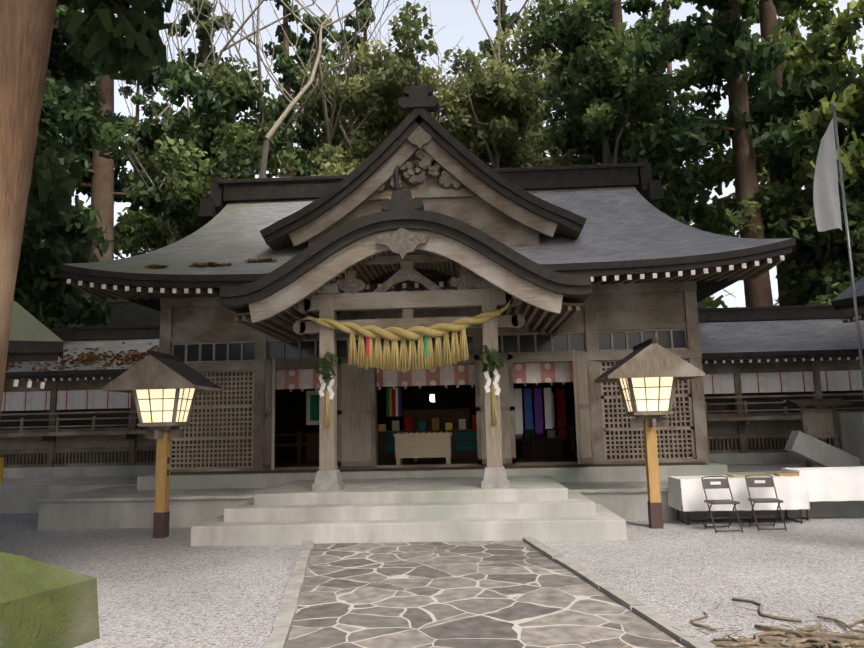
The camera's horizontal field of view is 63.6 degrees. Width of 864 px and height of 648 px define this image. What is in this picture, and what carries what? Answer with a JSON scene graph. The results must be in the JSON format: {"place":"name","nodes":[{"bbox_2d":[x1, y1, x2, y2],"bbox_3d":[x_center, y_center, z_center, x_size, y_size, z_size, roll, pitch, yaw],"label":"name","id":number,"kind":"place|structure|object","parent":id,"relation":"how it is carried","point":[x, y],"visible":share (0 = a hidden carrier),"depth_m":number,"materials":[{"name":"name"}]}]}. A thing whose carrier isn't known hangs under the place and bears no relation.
{"place":"outdoors","nodes":[
{"label":"outdoors","id":0,"kind":"place"},
{"bbox_2d":[32,293,159,326],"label":"building","id":1,"kind":"structure","parent":0,"point":[126,313],"depth_m":25.10,"materials":[{"name":"grey"}]},
{"bbox_2d":[275,362,575,464],"bbox_3d":[0.014,2.238,16.875,10.600,2.080,4.760,-2,-8,3],"label":"hall interior","id":2,"kind":"object","parent":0,"point":[448,434],"visible":0.54,"depth_m":15.51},
{"bbox_2d":[263,350,593,469],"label":"doors","id":3,"kind":"structure","parent":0,"point":[356,435],"depth_m":14.11,"materials":[{"name":"wood"}]},
{"bbox_2d":[0,513,863,647],"bbox_3d":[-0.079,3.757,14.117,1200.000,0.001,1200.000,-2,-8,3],"label":"gravel ground","id":4,"kind":"structure","parent":0,"point":[174,589],"depth_m":8.00,"materials":[{"name":"grey gravel"}]},
{"bbox_2d":[4,300,63,388],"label":"building","id":5,"kind":"structure","parent":4,"relation":"on","point":[32,338],"depth_m":7.96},
{"bbox_2d":[0,551,99,647],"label":"mossy stone monument","id":6,"kind":"object","parent":4,"relation":"on","point":[44,605],"visible":1,"depth_m":3.60,"materials":[{"name":"stone"}]},
{"bbox_2d":[25,133,78,231],"bbox_3d":[-13.630,-13.418,13.935,12.695,34.566,11.425,3,-9,-28],"label":"tree","id":7,"kind":"object","parent":4,"relation":"on","point":[48,195],"visible":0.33,"depth_m":11.29,"materials":[{"name":"green plant"}]},
{"bbox_2d":[56,133,91,194],"bbox_3d":[-19.516,-2.119,28.577,10.679,16.612,7.312,2,-9,-24],"label":"broadleaf","id":8,"kind":"object","parent":4,"relation":"on","point":[89,174],"depth_m":31.82,"materials":[{"name":"green plant"}]},
{"bbox_2d":[14,4,134,327],"bbox_3d":[-15.259,-12.653,21.667,11.636,35.303,12.131,-2,-8,3],"label":"cedar","id":9,"kind":"object","parent":4,"relation":"on","point":[70,111],"visible":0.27,"depth_m":20.83,"materials":[{"name":"green plant"}]},
{"bbox_2d":[0,0,183,416],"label":"cedar","id":10,"kind":"object","parent":4,"relation":"on","point":[26,28],"visible":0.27,"depth_m":6.28,"materials":[{"name":"brown plant"}]},
{"bbox_2d":[43,0,166,94],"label":"tree","id":11,"kind":"object","parent":4,"relation":"on","point":[102,31],"visible":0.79,"depth_m":8.79,"materials":[{"name":"green plant"}]},
{"bbox_2d":[50,0,228,262],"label":"cedar","id":12,"kind":"object","parent":4,"relation":"on","point":[178,79],"visible":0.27,"depth_m":29.01,"materials":[{"name":"green plant"}]},
{"bbox_2d":[114,74,173,256],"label":"tree","id":13,"kind":"object","parent":4,"relation":"on","point":[137,98],"visible":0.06,"depth_m":58.29,"materials":[{"name":"green plant"}]},
{"bbox_2d":[87,108,216,258],"bbox_3d":[-14.438,-2.238,38.769,12.997,19.490,7.084,0,-8,-10],"label":"broadleaf","id":14,"kind":"object","parent":4,"relation":"on","point":[143,230],"visible":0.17,"depth_m":37.93,"materials":[{"name":"green plant"}]},
{"bbox_2d":[103,350,221,537],"bbox_3d":[-4.420,1.991,11.487,1.480,2.990,1.300,-2,-8,3],"label":"lantern","id":15,"kind":"object","parent":4,"relation":"on","point":[163,388],"visible":1,"depth_m":11.27,"materials":[{"name":"brown wood"}]},
{"bbox_2d":[117,0,238,235],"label":"cedar","id":16,"kind":"object","parent":4,"relation":"on","point":[204,49],"visible":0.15,"depth_m":47.70,"materials":[{"name":"green plant"}]},
{"bbox_2d":[67,0,315,241],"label":"bare tree","id":17,"kind":"object","parent":4,"relation":"on","point":[141,178],"visible":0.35,"depth_m":33.27,"materials":[{"name":"beige plant"}]},
{"bbox_2d":[150,54,300,243],"bbox_3d":[-9.521,-3.688,30.528,9.932,19.816,8.215,-5,-9,26],"label":"broadleaf","id":18,"kind":"object","parent":4,"relation":"on","point":[228,148],"visible":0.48,"depth_m":30.26,"materials":[{"name":"green plant"}]},
{"bbox_2d":[130,0,397,177],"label":"bare tree","id":19,"kind":"object","parent":4,"relation":"on","point":[320,133],"visible":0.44,"depth_m":32.96,"materials":[{"name":"beige plant"}]},
{"bbox_2d":[242,0,346,176],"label":"tree","id":20,"kind":"object","parent":4,"relation":"on","point":[288,68],"visible":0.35,"depth_m":41.16,"materials":[{"name":"green plant"}]},
{"bbox_2d":[293,42,331,174],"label":"tree","id":21,"kind":"object","parent":4,"relation":"on","point":[294,147],"depth_m":62.19,"materials":[{"name":"green plant"}]},
{"bbox_2d":[255,83,370,176],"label":"broadleaf","id":22,"kind":"object","parent":4,"relation":"on","point":[296,126],"depth_m":46.71,"materials":[{"name":"green plant"}]},
{"bbox_2d":[206,1,444,221],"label":"broadleaf","id":23,"kind":"object","parent":4,"relation":"on","point":[381,95],"visible":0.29,"depth_m":31.41,"materials":[{"name":"green plant"}]},
{"bbox_2d":[219,0,435,177],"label":"bare tree","id":24,"kind":"object","parent":4,"relation":"on","point":[260,74],"visible":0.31,"depth_m":31.71,"materials":[{"name":"beige plant"}]},
{"bbox_2d":[329,0,375,161],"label":"tree","id":25,"kind":"object","parent":4,"relation":"on","point":[351,22],"visible":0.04,"depth_m":50.04,"materials":[{"name":"green plant"}]},
{"bbox_2d":[259,0,488,177],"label":"bare tree","id":26,"kind":"object","parent":4,"relation":"on","point":[274,129],"visible":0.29,"depth_m":31.02,"materials":[{"name":"beige plant"}]},
{"bbox_2d":[393,4,436,76],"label":"cedar","id":27,"kind":"object","parent":4,"relation":"on","point":[401,30],"depth_m":57.89,"materials":[{"name":"green plant"}]},
{"bbox_2d":[0,462,863,546],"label":"platform steps","id":28,"kind":"structure","parent":4,"relation":"on","point":[560,504],"depth_m":11.80,"materials":[{"name":"concrete"}]},
{"bbox_2d":[0,458,3,482],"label":"yellow post","id":29,"kind":"object","parent":28,"relation":"on","point":[1,468],"visible":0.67,"depth_m":16.45,"materials":[{"name":"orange paint"}]},
{"bbox_2d":[0,325,159,477],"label":"wing","id":30,"kind":"structure","parent":28,"relation":"on","point":[72,418],"depth_m":18.30,"materials":[{"name":"wood"}]},
{"bbox_2d":[219,165,591,491],"bbox_3d":[-0.343,0.255,12.931,5.947,5.271,3.950,-2,-8,3],"label":"entrance porch","id":31,"kind":"object","parent":28,"relation":"on","point":[404,233],"visible":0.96,"depth_m":11.37,"materials":[{"name":"wood"}]},
{"bbox_2d":[302,298,511,428],"bbox_3d":[-0.413,0.659,11.582,3.553,2.100,0.460,-2,-8,3],"label":"shimenawa rope","id":32,"kind":"object","parent":31,"relation":"attached to","point":[393,360],"visible":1,"depth_m":11.60,"materials":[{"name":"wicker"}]},
{"bbox_2d":[698,304,863,464],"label":"wing","id":33,"kind":"structure","parent":28,"relation":"on","point":[761,365],"depth_m":17.47,"materials":[{"name":"wood"}]},
{"bbox_2d":[782,399,851,466],"bbox_3d":[8.673,2.449,15.638,1.150,1.525,0.819,-2,-8,3],"label":"notice board","id":34,"kind":"object","parent":28,"relation":"on","point":[819,423],"visible":0.75,"depth_m":15.55,"materials":[{"name":"brown wood"}]},
{"bbox_2d":[784,412,863,466],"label":"stone stair cheek","id":35,"kind":"object","parent":28,"relation":"on","point":[814,450],"visible":0.86,"depth_m":14.58,"materials":[{"name":"grey stone"}]},
{"bbox_2d":[337,44,550,163],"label":"broadleaf","id":36,"kind":"object","parent":4,"relation":"on","point":[356,68],"depth_m":43.16,"materials":[{"name":"green plant"}]},
{"bbox_2d":[361,0,532,84],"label":"bare tree","id":37,"kind":"object","parent":4,"relation":"on","point":[497,8],"visible":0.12,"depth_m":42.28,"materials":[{"name":"beige plant"}]},
{"bbox_2d":[413,0,588,168],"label":"broadleaf","id":38,"kind":"object","parent":4,"relation":"on","point":[495,104],"visible":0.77,"depth_m":33.21,"materials":[{"name":"green plant"}]},
{"bbox_2d":[469,0,548,163],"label":"tree","id":39,"kind":"object","parent":4,"relation":"on","point":[505,22],"visible":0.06,"depth_m":49.86,"materials":[{"name":"green plant"}]},
{"bbox_2d":[506,43,582,166],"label":"broadleaf","id":40,"kind":"object","parent":4,"relation":"on","point":[553,69],"visible":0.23,"depth_m":43.73,"materials":[{"name":"green plant"}]},
{"bbox_2d":[528,0,680,164],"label":"broadleaf","id":41,"kind":"object","parent":4,"relation":"on","point":[605,104],"visible":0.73,"depth_m":29.19,"materials":[{"name":"green plant"}]},
{"bbox_2d":[540,0,721,233],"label":"cedar","id":42,"kind":"object","parent":4,"relation":"on","point":[697,213],"visible":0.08,"depth_m":37.18,"materials":[{"name":"green plant"}]},
{"bbox_2d":[594,338,704,528],"bbox_3d":[3.538,1.785,11.306,1.480,2.990,1.300,-2,-8,3],"label":"lantern","id":43,"kind":"object","parent":4,"relation":"on","point":[647,375],"visible":1,"depth_m":11.08,"materials":[{"name":"brown wood"}]},
{"bbox_2d":[639,0,730,306],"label":"tree","id":44,"kind":"object","parent":4,"relation":"on","point":[661,13],"visible":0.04,"depth_m":49.84,"materials":[{"name":"green plant"}]},
{"bbox_2d":[651,95,738,236],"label":"broadleaf","id":45,"kind":"object","parent":4,"relation":"on","point":[681,219],"depth_m":42.86,"materials":[{"name":"green plant"}]},
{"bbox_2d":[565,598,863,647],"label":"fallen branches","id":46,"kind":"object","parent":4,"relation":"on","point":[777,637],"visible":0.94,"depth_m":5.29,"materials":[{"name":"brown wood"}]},
{"bbox_2d":[701,476,743,532],"bbox_3d":[4.450,2.767,10.734,0.422,0.815,0.476,-1,-8,-1],"label":"chair","id":47,"kind":"object","parent":4,"relation":"on","point":[715,483],"visible":0.96,"depth_m":10.83,"materials":[{"name":"grey metal"}]},
{"bbox_2d":[668,474,809,524],"bbox_3d":[5.051,2.904,11.542,2.070,0.732,0.760,-2,-8,3],"label":"table","id":48,"kind":"object","parent":4,"relation":"on","point":[687,493],"visible":0.81,"depth_m":11.23,"materials":[{"name":"white fabric"}]},
{"bbox_2d":[726,473,797,476],"bbox_3d":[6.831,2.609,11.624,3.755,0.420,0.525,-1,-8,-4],"label":"table top","id":49,"kind":"object","parent":48,"relation":"on","point":[775,474],"visible":0.71,"depth_m":11.46,"materials":[{"name":"white paint"}]},
{"bbox_2d":[621,0,863,306],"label":"cedar","id":50,"kind":"object","parent":4,"relation":"on","point":[731,56],"visible":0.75,"depth_m":26.53,"materials":[{"name":"green plant"}]},
{"bbox_2d":[660,0,863,305],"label":"cedar","id":51,"kind":"object","parent":4,"relation":"on","point":[827,69],"visible":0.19,"depth_m":32.21,"materials":[{"name":"green plant"}]},
{"bbox_2d":[745,474,786,530],"bbox_3d":[5.155,2.760,10.798,0.422,0.815,0.476,-2,-8,6],"label":"chair","id":52,"kind":"object","parent":4,"relation":"on","point":[759,481],"visible":0.98,"depth_m":10.91,"materials":[{"name":"grey metal"}]},
{"bbox_2d":[698,289,839,307],"bbox_3d":[0.571,2.153,27.024,91.758,6.806,11.299,-2,-8,3],"label":"understorey","id":53,"kind":"object","parent":4,"relation":"on","point":[717,302],"depth_m":24.27,"materials":[{"name":"green plant"}]},
{"bbox_2d":[767,120,797,305],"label":"tree","id":54,"kind":"object","parent":4,"relation":"on","point":[777,300],"depth_m":55.45,"materials":[{"name":"green plant"}]},
{"bbox_2d":[706,182,863,305],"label":"broadleaf","id":55,"kind":"object","parent":4,"relation":"on","point":[816,265],"visible":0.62,"depth_m":25.68,"materials":[{"name":"green plant"}]},
{"bbox_2d":[733,2,863,193],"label":"tree","id":56,"kind":"object","parent":4,"relation":"on","point":[782,11],"visible":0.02,"depth_m":40.57,"materials":[{"name":"green plant"}]},
{"bbox_2d":[801,152,816,178],"bbox_3d":[24.596,-5.040,34.412,11.261,22.038,10.974,-2,-8,3],"label":"broadleaf","id":57,"kind":"object","parent":4,"relation":"on","point":[809,154],"depth_m":38.00,"materials":[{"name":"green plant"}]},
{"bbox_2d":[781,466,863,519],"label":"table","id":58,"kind":"object","parent":4,"relation":"on","point":[835,483],"visible":0.69,"depth_m":11.51,"materials":[{"name":"white fabric"}]},
{"bbox_2d":[786,0,863,191],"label":"broadleaf","id":59,"kind":"object","parent":4,"relation":"on","point":[839,32],"visible":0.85,"depth_m":24.85,"materials":[{"name":"green plant"}]},
{"bbox_2d":[791,69,863,263],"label":"broadleaf","id":60,"kind":"object","parent":4,"relation":"on","point":[854,124],"visible":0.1,"depth_m":28.04,"materials":[{"name":"green plant"}]},
{"bbox_2d":[154,281,709,474],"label":"hall walls","id":61,"kind":"structure","parent":0,"point":[606,327],"depth_m":14.47,"materials":[{"name":"wood"}]},
{"bbox_2d":[59,159,795,311],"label":"hall roof","id":62,"kind":"structure","parent":61,"relation":"on","point":[629,233],"depth_m":15.03,"materials":[{"name":"grey metal"}]},
{"bbox_2d":[260,66,586,250],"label":"dormer gable","id":63,"kind":"structure","parent":62,"relation":"on","point":[442,170],"depth_m":14.96,"materials":[{"name":"wood"}]},
{"bbox_2d":[59,0,863,307],"label":"sky","id":64,"kind":"structure","parent":0,"point":[459,18],"materials":[{"name":"white"}]},
{"bbox_2d":[266,537,718,647],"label":"stone path","id":65,"kind":"structure","parent":0,"point":[530,592],"depth_m":6.66,"materials":[{"name":"grey stone"}]},
{"bbox_2d":[813,102,863,394],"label":"flag pole","id":66,"kind":"object","parent":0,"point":[826,202],"visible":1,"depth_m":15.50,"materials":[{"name":"white fabric"}]},
{"bbox_2d":[832,276,863,323],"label":"building","id":67,"kind":"structure","parent":0,"point":[843,300],"depth_m":16.11,"materials":[{"name":"grey"}]}
]}

